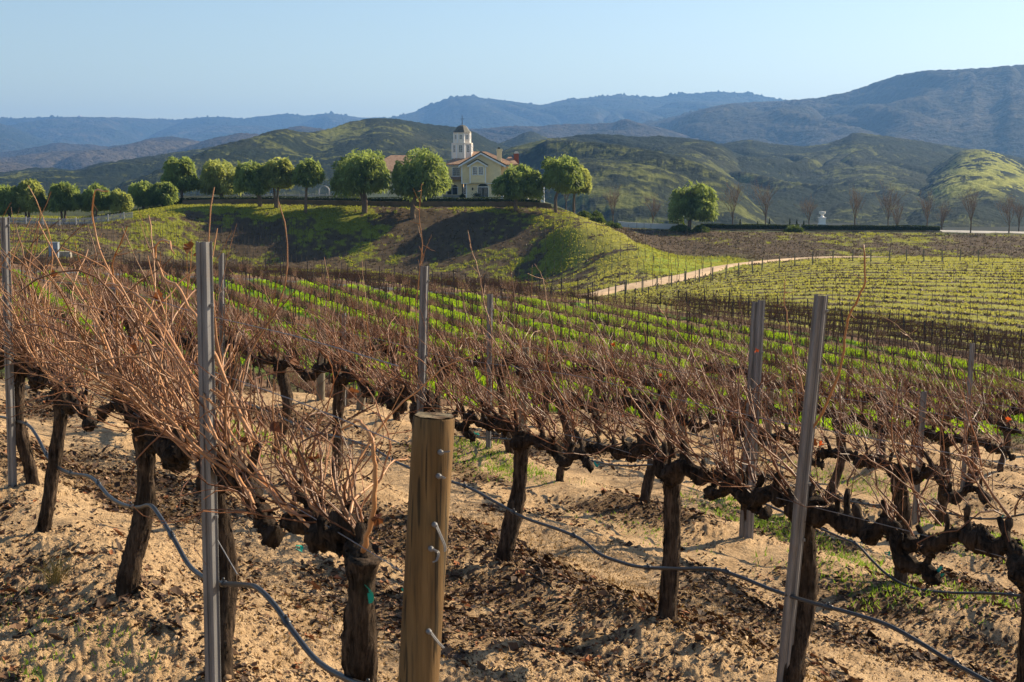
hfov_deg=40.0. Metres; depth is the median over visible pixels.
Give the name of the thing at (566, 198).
bare tree
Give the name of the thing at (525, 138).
hill
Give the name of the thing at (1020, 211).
bare tree
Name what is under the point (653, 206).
bare tree
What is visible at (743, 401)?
grapevine
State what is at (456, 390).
grapevine
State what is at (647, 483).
grapevine
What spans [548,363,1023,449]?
trellis wire
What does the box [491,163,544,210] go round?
pepper tree
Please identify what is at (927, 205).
bare tree
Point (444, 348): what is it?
grapevine
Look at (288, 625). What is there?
drip hose
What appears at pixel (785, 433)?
grapevine
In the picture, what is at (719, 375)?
grapevine
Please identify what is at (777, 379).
grapevine
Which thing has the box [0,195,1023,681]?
ground
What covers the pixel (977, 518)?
drip hose
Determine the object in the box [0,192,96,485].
grapevine
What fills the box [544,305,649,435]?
grapevine
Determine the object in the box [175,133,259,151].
mountain
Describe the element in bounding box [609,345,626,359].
grapevine
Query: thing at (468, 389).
grapevine
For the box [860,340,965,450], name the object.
grapevine
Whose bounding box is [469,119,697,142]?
mountain
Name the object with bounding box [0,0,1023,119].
sky
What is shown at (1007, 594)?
drip hose
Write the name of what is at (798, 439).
trellis wire
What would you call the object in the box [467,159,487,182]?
bay window
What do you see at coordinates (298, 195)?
picket fence
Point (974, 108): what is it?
mountain
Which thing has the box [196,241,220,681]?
steel stake
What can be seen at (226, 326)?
grapevine
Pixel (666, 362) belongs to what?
grapevine
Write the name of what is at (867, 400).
grapevine
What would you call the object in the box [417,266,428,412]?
steel stake
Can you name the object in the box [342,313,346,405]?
steel stake
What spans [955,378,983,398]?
grapevine
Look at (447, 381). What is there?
grapevine
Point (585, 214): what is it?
shrub
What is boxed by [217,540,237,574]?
stay wire
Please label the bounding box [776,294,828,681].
steel stake
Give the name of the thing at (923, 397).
steel stake
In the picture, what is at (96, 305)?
grapevine
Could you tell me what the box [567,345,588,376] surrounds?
grapevine
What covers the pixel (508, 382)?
grapevine
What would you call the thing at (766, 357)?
grapevine
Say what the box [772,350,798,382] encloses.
grapevine
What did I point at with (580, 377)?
grapevine
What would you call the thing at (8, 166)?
mountain
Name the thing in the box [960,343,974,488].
steel stake
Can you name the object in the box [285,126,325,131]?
mountain
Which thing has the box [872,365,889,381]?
grapevine
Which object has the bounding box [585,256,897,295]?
dirt track
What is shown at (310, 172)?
pepper tree
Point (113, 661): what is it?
green sprouts
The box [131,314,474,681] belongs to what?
grapevine
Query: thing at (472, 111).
mountain
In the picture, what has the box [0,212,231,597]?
grapevine
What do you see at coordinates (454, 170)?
window
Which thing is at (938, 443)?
grapevines
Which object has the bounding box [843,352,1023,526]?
grapevine
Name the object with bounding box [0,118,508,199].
hill
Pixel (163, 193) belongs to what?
pepper tree
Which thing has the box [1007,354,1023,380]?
grapevine
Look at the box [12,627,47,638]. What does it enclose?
fallen twig
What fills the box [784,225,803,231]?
shrub
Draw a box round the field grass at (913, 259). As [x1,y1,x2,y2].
[13,205,1023,347]
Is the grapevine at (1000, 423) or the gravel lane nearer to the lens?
the grapevine at (1000, 423)
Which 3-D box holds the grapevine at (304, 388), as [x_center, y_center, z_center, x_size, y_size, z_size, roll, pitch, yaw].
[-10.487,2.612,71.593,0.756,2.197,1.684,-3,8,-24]
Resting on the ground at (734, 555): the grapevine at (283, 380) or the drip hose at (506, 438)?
the grapevine at (283, 380)
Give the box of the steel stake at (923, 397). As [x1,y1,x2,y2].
[912,391,926,523]
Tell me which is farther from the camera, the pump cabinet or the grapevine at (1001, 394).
the pump cabinet
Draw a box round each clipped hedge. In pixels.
[174,196,539,203]
[700,223,799,229]
[801,224,940,230]
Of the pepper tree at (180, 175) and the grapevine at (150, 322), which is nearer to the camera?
the grapevine at (150, 322)
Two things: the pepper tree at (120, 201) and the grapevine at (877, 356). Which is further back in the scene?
the pepper tree at (120, 201)
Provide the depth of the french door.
260.46 m
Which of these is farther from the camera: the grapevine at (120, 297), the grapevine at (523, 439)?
the grapevine at (120, 297)
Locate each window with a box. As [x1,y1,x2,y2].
[452,167,456,175]
[452,185,457,193]
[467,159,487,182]
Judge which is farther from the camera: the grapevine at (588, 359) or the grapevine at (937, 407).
the grapevine at (588, 359)
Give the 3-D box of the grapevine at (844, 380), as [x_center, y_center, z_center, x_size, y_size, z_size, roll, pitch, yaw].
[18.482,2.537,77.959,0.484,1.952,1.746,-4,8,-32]
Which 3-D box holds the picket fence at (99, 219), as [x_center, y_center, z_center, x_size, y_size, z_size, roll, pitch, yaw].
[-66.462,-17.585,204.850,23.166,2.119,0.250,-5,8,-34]
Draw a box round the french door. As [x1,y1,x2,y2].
[478,184,488,198]
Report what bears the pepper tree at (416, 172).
on the ground at (734, 555)
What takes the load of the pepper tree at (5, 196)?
on the ground at (734, 555)
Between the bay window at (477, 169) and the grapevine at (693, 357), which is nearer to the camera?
the grapevine at (693, 357)
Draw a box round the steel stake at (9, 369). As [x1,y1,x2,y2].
[0,217,16,486]
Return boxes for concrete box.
[60,251,71,257]
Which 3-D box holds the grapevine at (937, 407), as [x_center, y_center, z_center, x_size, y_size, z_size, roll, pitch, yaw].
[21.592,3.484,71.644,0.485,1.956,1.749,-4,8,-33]
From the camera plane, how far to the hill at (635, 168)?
869.37 m
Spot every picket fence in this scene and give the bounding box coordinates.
[6,212,131,224]
[243,194,330,197]
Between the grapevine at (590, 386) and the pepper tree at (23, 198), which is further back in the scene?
the pepper tree at (23, 198)
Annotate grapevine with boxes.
[0,185,139,532]
[0,187,347,679]
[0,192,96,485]
[0,207,86,369]
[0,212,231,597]
[58,258,131,367]
[81,252,171,366]
[115,259,190,399]
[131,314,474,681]
[136,264,217,412]
[169,268,285,425]
[216,277,323,453]
[238,351,243,372]
[260,273,398,478]
[263,364,271,386]
[268,365,275,390]
[287,367,298,383]
[290,369,304,391]
[298,337,309,370]
[299,375,314,392]
[302,184,479,442]
[303,279,369,406]
[304,381,325,394]
[307,345,316,372]
[325,273,436,421]
[325,381,333,397]
[374,351,384,368]
[389,292,481,411]
[399,232,629,561]
[402,358,409,383]
[428,266,555,453]
[443,377,456,405]
[454,379,464,398]
[460,378,476,405]
[494,313,584,426]
[500,336,797,621]
[504,281,608,481]
[505,367,514,400]
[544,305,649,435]
[554,304,710,503]
[558,345,571,364]
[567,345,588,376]
[567,366,594,385]
[579,350,594,365]
[587,374,595,389]
[595,308,711,458]
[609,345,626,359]
[633,245,942,681]
[634,348,651,376]
[657,353,677,378]
[658,330,782,473]
[665,300,771,440]
[665,326,842,520]
[685,348,699,369]
[710,374,724,395]
[723,330,847,452]
[757,314,1021,584]
[762,348,776,371]
[763,328,925,502]
[770,369,787,396]
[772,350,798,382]
[774,391,798,409]
[788,353,806,371]
[798,332,933,459]
[820,400,836,428]
[822,353,840,381]
[822,362,844,379]
[822,378,1023,681]
[833,370,852,391]
[836,353,855,371]
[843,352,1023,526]
[853,374,877,396]
[854,359,872,387]
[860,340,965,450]
[871,346,892,374]
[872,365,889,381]
[887,352,906,381]
[889,365,909,395]
[891,356,1023,484]
[904,358,919,384]
[919,358,940,388]
[919,371,946,404]
[926,397,946,424]
[937,364,954,383]
[940,358,1023,471]
[942,379,961,406]
[947,356,966,380]
[950,361,974,389]
[955,342,1023,418]
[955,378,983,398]
[963,355,989,373]
[973,365,995,386]
[980,361,1007,388]
[980,401,1012,438]
[998,367,1023,380]
[998,389,1017,415]
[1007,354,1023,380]
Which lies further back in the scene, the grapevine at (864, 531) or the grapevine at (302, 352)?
the grapevine at (302, 352)
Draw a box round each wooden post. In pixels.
[94,297,102,371]
[316,319,324,400]
[356,384,365,409]
[398,412,454,681]
[519,347,528,425]
[677,369,688,442]
[764,382,773,445]
[876,391,886,454]
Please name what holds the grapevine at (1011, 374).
on the ground at (734, 555)
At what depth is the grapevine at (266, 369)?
77.97 m
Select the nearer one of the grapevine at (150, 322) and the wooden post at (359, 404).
the grapevine at (150, 322)
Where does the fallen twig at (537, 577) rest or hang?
on the ground at (734, 555)
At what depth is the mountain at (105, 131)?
7997.36 m
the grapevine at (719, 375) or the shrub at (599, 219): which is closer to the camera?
the grapevine at (719, 375)
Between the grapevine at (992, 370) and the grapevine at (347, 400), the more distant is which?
the grapevine at (992, 370)
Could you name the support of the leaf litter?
on the ground at (734, 555)
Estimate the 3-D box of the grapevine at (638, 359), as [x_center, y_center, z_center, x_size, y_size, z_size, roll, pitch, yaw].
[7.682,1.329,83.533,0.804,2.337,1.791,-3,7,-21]
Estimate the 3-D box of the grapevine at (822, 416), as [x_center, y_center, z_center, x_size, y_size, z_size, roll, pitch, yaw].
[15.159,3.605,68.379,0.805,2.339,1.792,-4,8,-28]
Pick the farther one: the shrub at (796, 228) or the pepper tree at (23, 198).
the shrub at (796, 228)
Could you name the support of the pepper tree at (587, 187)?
on the ground at (734, 555)
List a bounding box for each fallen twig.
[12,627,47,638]
[145,617,180,659]
[527,571,553,589]
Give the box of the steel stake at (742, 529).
[739,301,756,538]
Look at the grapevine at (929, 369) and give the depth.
82.31 m
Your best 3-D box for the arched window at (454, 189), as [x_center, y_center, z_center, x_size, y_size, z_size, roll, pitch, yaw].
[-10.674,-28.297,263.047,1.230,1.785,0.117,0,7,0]
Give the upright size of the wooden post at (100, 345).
1.726 m
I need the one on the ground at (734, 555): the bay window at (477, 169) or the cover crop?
the cover crop
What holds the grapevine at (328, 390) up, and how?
on the ground at (734, 555)
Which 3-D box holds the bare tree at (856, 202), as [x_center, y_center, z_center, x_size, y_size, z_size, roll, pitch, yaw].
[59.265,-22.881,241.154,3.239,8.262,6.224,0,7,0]
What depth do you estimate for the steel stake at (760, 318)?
11.67 m
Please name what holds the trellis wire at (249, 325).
attached to the steel stake at (206, 362)
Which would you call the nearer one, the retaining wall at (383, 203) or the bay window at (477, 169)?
the retaining wall at (383, 203)
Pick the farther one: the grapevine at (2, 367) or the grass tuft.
the grapevine at (2, 367)
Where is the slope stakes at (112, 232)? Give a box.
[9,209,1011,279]
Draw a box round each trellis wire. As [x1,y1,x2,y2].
[1,268,397,366]
[1,346,400,570]
[14,303,398,443]
[98,310,1005,557]
[142,294,1023,468]
[340,315,1023,431]
[364,346,1023,488]
[534,336,1022,408]
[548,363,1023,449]
[719,347,1022,391]
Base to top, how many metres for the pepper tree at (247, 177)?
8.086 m
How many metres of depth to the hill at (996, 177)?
996.66 m
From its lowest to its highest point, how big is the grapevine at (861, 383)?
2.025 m
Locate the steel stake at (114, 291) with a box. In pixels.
[112,285,116,365]
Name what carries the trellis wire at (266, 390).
attached to the steel stake at (206, 362)
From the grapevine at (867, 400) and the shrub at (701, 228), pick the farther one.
the shrub at (701, 228)
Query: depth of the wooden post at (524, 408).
20.60 m
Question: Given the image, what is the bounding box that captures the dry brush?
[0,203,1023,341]
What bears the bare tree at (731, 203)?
on the ground at (734, 555)
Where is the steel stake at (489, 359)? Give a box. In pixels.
[486,294,492,448]
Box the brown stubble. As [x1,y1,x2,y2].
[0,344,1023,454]
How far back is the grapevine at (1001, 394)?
24.21 m
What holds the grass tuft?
on the ground at (734, 555)
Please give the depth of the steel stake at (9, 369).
9.88 m
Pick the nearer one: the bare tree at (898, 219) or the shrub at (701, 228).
the shrub at (701, 228)
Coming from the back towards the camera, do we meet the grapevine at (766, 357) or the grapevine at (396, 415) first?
the grapevine at (766, 357)
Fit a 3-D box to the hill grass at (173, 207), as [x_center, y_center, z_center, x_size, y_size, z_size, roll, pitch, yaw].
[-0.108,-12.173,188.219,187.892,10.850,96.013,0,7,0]
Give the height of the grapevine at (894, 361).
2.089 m
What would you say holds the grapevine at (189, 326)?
on the ground at (734, 555)
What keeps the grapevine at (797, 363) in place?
on the ground at (734, 555)
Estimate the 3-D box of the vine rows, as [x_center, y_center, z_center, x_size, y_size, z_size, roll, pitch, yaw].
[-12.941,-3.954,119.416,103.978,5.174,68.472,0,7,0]
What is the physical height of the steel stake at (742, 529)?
2.330 m
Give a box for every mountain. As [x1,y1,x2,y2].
[0,111,386,146]
[0,123,55,151]
[0,136,201,169]
[0,162,32,171]
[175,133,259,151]
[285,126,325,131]
[381,90,792,128]
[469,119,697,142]
[641,64,1023,157]
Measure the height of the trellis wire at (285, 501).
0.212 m
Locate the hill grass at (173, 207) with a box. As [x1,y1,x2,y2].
[0,203,1023,296]
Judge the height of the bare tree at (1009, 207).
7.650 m
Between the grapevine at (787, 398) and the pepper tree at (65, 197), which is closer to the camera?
the grapevine at (787, 398)
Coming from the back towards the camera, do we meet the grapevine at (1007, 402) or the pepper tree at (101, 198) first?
the pepper tree at (101, 198)
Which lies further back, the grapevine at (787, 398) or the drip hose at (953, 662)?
the grapevine at (787, 398)
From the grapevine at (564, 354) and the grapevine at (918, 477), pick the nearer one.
the grapevine at (918, 477)
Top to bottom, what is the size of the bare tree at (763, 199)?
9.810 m
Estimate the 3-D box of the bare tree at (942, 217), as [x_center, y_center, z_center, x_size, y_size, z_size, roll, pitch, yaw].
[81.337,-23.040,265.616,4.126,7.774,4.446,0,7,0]
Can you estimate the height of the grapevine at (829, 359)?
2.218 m
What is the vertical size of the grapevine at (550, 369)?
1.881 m
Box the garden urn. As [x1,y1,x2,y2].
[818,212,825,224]
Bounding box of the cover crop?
[0,269,1023,435]
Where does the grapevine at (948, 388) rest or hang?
on the ground at (734, 555)
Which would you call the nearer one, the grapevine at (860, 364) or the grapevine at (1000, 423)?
the grapevine at (1000, 423)
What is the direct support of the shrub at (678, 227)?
on the ground at (734, 555)
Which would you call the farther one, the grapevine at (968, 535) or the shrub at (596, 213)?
the shrub at (596, 213)
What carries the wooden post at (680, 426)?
on the ground at (734, 555)
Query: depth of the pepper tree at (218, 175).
236.21 m
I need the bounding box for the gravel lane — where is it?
[16,269,508,297]
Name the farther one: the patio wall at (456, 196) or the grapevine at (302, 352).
the patio wall at (456, 196)
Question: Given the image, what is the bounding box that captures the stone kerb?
[710,229,941,231]
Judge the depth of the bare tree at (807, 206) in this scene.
248.98 m
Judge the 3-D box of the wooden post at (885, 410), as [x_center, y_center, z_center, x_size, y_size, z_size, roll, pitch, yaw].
[5.595,1.477,21.335,0.165,1.453,0.126,0,7,0]
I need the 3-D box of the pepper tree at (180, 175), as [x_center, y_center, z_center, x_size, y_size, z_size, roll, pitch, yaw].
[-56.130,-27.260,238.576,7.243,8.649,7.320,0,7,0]
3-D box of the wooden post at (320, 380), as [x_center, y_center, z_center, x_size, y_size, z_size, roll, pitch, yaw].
[-2.828,0.475,20.810,0.164,1.602,0.126,0,7,0]
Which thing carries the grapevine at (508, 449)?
on the ground at (734, 555)
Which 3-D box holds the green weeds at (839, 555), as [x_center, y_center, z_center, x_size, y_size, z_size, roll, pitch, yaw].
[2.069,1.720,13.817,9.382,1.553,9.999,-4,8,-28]
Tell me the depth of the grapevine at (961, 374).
79.87 m
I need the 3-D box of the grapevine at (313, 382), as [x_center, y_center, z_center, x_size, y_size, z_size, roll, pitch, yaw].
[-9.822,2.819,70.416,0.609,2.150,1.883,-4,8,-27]
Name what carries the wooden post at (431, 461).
on the ground at (734, 555)
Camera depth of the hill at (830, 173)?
1349.04 m
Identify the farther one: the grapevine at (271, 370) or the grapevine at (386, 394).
the grapevine at (271, 370)
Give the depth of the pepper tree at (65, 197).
211.23 m
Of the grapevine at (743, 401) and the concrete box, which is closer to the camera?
the grapevine at (743, 401)
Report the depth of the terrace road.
238.87 m
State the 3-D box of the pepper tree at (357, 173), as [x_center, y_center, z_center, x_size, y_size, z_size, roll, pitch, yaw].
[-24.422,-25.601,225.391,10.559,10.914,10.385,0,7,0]
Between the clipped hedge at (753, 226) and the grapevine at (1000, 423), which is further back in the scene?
the clipped hedge at (753, 226)
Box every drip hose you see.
[0,416,369,681]
[189,384,990,681]
[236,383,510,439]
[563,452,1019,596]
[679,430,1023,519]
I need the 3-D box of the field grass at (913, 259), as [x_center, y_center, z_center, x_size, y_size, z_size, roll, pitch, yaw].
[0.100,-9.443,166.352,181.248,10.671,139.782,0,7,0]
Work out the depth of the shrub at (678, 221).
239.83 m
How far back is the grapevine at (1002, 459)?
20.37 m
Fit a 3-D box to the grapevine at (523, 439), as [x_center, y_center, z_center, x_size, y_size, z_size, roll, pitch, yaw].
[-0.180,0.456,9.392,1.198,2.328,2.102,-4,8,-28]
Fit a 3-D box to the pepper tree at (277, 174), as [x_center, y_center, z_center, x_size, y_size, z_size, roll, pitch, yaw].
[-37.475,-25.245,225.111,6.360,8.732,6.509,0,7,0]
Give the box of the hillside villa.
[366,124,544,202]
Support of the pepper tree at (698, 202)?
on the ground at (734, 555)
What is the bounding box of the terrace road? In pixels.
[940,230,1023,233]
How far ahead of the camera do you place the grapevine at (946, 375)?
80.95 m
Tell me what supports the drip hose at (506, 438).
attached to the wooden post at (320, 380)
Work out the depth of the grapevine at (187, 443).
5.84 m
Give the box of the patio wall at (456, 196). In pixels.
[443,195,458,198]
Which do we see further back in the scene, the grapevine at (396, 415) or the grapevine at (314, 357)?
the grapevine at (314, 357)
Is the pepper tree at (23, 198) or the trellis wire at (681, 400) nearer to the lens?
the trellis wire at (681, 400)
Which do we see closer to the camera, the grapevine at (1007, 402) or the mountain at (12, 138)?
the grapevine at (1007, 402)
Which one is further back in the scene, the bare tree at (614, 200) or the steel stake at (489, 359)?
the bare tree at (614, 200)
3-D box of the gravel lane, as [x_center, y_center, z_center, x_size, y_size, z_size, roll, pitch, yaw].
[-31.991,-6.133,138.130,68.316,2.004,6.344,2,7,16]
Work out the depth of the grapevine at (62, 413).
8.67 m
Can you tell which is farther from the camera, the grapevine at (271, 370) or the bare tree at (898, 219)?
the bare tree at (898, 219)
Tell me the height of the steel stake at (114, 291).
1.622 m
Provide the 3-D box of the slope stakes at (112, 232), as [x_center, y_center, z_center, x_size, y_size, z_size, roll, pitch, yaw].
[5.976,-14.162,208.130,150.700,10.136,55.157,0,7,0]
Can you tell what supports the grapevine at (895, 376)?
on the ground at (734, 555)
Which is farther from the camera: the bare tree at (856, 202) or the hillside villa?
the hillside villa
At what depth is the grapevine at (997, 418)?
67.84 m
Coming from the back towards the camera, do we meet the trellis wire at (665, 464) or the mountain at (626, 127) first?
the mountain at (626, 127)
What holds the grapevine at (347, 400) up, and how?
on the ground at (734, 555)
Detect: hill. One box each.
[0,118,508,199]
[464,133,775,227]
[498,131,546,147]
[720,133,1023,224]
[904,149,1023,226]
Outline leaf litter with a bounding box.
[0,375,1023,681]
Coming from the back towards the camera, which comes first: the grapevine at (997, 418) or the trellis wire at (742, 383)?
the grapevine at (997, 418)
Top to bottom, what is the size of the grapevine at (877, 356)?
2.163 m
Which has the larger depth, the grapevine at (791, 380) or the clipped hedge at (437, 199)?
the clipped hedge at (437, 199)
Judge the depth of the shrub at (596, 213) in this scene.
234.86 m
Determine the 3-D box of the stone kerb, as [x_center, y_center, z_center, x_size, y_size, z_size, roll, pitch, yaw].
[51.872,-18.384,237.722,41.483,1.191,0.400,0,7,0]
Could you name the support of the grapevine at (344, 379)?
on the ground at (734, 555)
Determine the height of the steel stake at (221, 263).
2.153 m
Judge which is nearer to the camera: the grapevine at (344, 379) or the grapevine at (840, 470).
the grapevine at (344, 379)
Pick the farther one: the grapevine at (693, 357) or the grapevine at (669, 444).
the grapevine at (693, 357)
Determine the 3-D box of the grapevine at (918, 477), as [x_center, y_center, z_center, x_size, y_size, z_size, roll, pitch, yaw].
[2.781,0.854,10.540,1.078,2.141,2.534,-2,7,-19]
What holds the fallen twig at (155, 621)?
on the ground at (734, 555)
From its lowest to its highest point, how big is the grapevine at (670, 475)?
1.757 m
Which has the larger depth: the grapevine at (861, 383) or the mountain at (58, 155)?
the mountain at (58, 155)
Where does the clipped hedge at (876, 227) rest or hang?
on the ground at (734, 555)
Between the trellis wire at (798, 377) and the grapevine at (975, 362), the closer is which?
the trellis wire at (798, 377)
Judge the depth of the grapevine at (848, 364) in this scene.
83.30 m
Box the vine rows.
[0,254,1023,380]
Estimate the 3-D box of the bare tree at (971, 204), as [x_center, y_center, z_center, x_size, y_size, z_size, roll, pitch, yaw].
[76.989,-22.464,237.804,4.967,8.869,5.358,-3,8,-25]
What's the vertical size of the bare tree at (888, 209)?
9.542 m
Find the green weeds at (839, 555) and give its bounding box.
[192,419,1023,662]
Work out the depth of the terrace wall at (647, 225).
239.23 m
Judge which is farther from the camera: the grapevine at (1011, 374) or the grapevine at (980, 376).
the grapevine at (1011, 374)
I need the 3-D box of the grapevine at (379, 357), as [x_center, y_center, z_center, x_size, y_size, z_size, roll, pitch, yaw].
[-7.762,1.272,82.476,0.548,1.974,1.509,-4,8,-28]
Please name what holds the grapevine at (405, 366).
on the ground at (734, 555)
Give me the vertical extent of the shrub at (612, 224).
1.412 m
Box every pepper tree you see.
[0,183,20,219]
[10,177,48,219]
[46,181,82,221]
[79,181,111,217]
[106,187,134,213]
[127,179,160,208]
[150,181,178,206]
[160,155,199,197]
[196,158,243,196]
[233,159,270,206]
[259,156,294,207]
[289,157,324,212]
[328,148,390,212]
[388,146,453,218]
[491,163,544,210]
[540,154,584,212]
[567,164,593,212]
[667,180,719,228]
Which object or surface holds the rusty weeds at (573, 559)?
on the ground at (734, 555)
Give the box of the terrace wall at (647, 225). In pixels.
[618,221,679,228]
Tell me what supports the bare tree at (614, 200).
on the ground at (734, 555)
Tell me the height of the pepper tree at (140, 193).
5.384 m
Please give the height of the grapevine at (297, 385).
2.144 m
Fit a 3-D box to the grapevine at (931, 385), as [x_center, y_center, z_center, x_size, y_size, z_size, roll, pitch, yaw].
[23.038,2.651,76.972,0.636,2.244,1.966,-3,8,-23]
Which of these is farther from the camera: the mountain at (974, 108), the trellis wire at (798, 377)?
the mountain at (974, 108)
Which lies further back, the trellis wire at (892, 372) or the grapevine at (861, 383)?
the grapevine at (861, 383)
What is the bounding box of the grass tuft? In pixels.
[29,546,85,585]
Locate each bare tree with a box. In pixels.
[562,193,570,209]
[603,184,621,221]
[643,193,662,222]
[719,176,746,223]
[750,178,780,223]
[798,192,818,224]
[848,183,865,224]
[878,181,906,224]
[889,197,903,224]
[916,189,934,225]
[935,200,950,229]
[958,186,980,232]
[996,194,1020,232]
[1010,202,1023,231]
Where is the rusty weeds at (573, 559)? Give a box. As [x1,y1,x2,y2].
[1,450,966,681]
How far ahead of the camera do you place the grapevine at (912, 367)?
83.49 m
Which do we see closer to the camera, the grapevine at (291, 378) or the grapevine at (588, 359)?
the grapevine at (291, 378)
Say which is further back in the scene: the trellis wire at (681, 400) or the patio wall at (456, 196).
the patio wall at (456, 196)
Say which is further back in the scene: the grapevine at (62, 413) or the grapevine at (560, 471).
the grapevine at (560, 471)
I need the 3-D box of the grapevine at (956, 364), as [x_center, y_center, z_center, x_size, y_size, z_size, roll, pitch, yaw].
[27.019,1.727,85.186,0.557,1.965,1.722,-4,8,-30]
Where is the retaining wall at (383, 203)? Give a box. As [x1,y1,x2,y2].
[182,199,550,207]
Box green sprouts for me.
[0,510,716,681]
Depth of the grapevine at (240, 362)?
83.07 m
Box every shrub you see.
[577,211,591,217]
[589,216,605,222]
[591,210,603,216]
[605,221,622,228]
[668,224,690,231]
[669,216,684,224]
[691,223,710,232]
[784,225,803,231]
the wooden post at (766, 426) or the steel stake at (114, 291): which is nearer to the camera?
the steel stake at (114, 291)
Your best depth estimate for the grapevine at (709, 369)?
21.41 m
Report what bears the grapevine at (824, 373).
on the ground at (734, 555)
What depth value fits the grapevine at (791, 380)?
20.07 m
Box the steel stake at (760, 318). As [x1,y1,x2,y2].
[746,300,764,539]
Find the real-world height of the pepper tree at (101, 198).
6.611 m
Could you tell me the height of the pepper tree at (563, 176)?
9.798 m
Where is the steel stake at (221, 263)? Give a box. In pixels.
[218,253,224,420]
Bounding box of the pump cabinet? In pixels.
[48,242,59,257]

